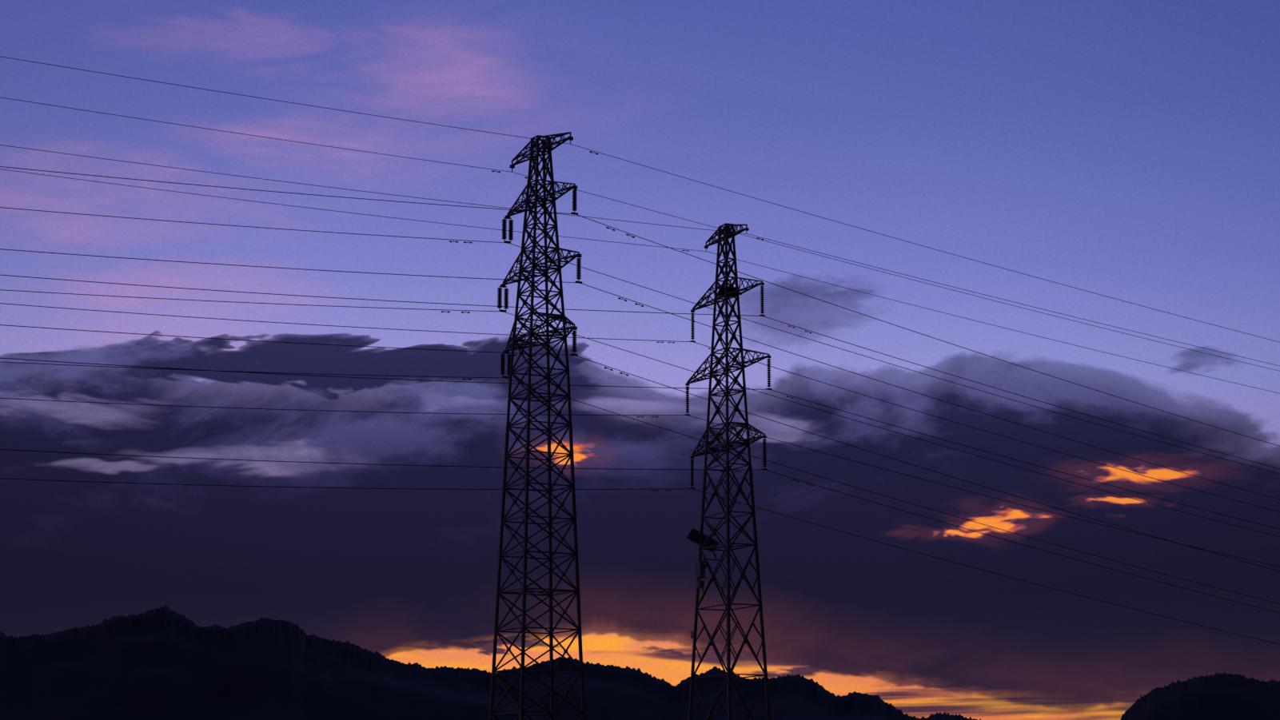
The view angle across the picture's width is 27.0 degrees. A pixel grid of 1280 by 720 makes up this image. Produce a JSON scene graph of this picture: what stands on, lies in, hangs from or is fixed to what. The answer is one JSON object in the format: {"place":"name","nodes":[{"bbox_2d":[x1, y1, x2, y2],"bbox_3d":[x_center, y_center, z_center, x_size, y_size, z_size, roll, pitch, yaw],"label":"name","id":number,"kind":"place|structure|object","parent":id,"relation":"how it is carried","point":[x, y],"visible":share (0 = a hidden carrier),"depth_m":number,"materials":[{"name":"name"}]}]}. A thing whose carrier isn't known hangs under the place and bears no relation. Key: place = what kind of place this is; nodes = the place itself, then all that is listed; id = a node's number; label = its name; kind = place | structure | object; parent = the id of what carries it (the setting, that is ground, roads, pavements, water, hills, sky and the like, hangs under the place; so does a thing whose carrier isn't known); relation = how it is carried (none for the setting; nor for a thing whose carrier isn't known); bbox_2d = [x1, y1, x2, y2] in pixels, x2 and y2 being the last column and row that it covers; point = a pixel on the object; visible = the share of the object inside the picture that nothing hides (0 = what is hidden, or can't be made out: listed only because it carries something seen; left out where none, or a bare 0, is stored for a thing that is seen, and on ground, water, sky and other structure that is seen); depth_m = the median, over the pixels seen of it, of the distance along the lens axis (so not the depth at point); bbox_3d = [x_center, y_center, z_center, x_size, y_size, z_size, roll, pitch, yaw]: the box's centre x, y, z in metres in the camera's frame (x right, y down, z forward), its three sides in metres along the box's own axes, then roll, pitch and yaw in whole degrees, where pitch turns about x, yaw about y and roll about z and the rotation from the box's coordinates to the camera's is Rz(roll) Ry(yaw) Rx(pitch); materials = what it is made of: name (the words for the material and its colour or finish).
{"place":"outdoors","nodes":[
{"label":"outdoors","id":0,"kind":"place"},
{"bbox_2d":[0,606,550,719],"bbox_3d":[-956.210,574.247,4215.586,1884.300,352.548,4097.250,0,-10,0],"label":"mountain","id":1,"kind":"structure","parent":0,"point":[165,663],"depth_m":3607.82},
{"bbox_2d":[0,0,1279,719],"label":"sky","id":2,"kind":"structure","parent":0,"point":[1126,150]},
{"bbox_2d":[490,657,980,719],"bbox_3d":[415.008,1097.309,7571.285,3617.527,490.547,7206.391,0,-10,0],"label":"mountain","id":3,"kind":"structure","parent":0,"point":[612,692],"depth_m":7020.69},
{"bbox_2d":[1120,672,1279,719],"bbox_3d":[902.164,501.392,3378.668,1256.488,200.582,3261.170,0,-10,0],"label":"mountain","id":4,"kind":"structure","parent":0,"point":[1223,696],"depth_m":3058.95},
{"label":"ground","id":5,"kind":"structure","parent":0,"visible":0},
{"bbox_2d":[489,131,585,719],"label":"tower","id":6,"kind":"structure","parent":5,"relation":"on","point":[514,339],"depth_m":168.64,"materials":[{"name":"metal"}]},
{"bbox_2d":[0,55,1279,604],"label":"wires","id":7,"kind":"object","parent":6,"relation":"attached to","point":[626,301],"visible":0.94,"depth_m":171.91,"materials":[{"name":"metal"}]},
{"bbox_2d":[685,223,772,719],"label":"tower","id":8,"kind":"structure","parent":5,"relation":"on","point":[726,293],"depth_m":216.13,"materials":[{"name":"metal"}]},
{"bbox_2d":[0,144,1279,645],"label":"wires","id":9,"kind":"object","parent":8,"relation":"attached to","point":[626,387],"visible":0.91,"depth_m":212.97,"materials":[{"name":"metal"}]}
]}

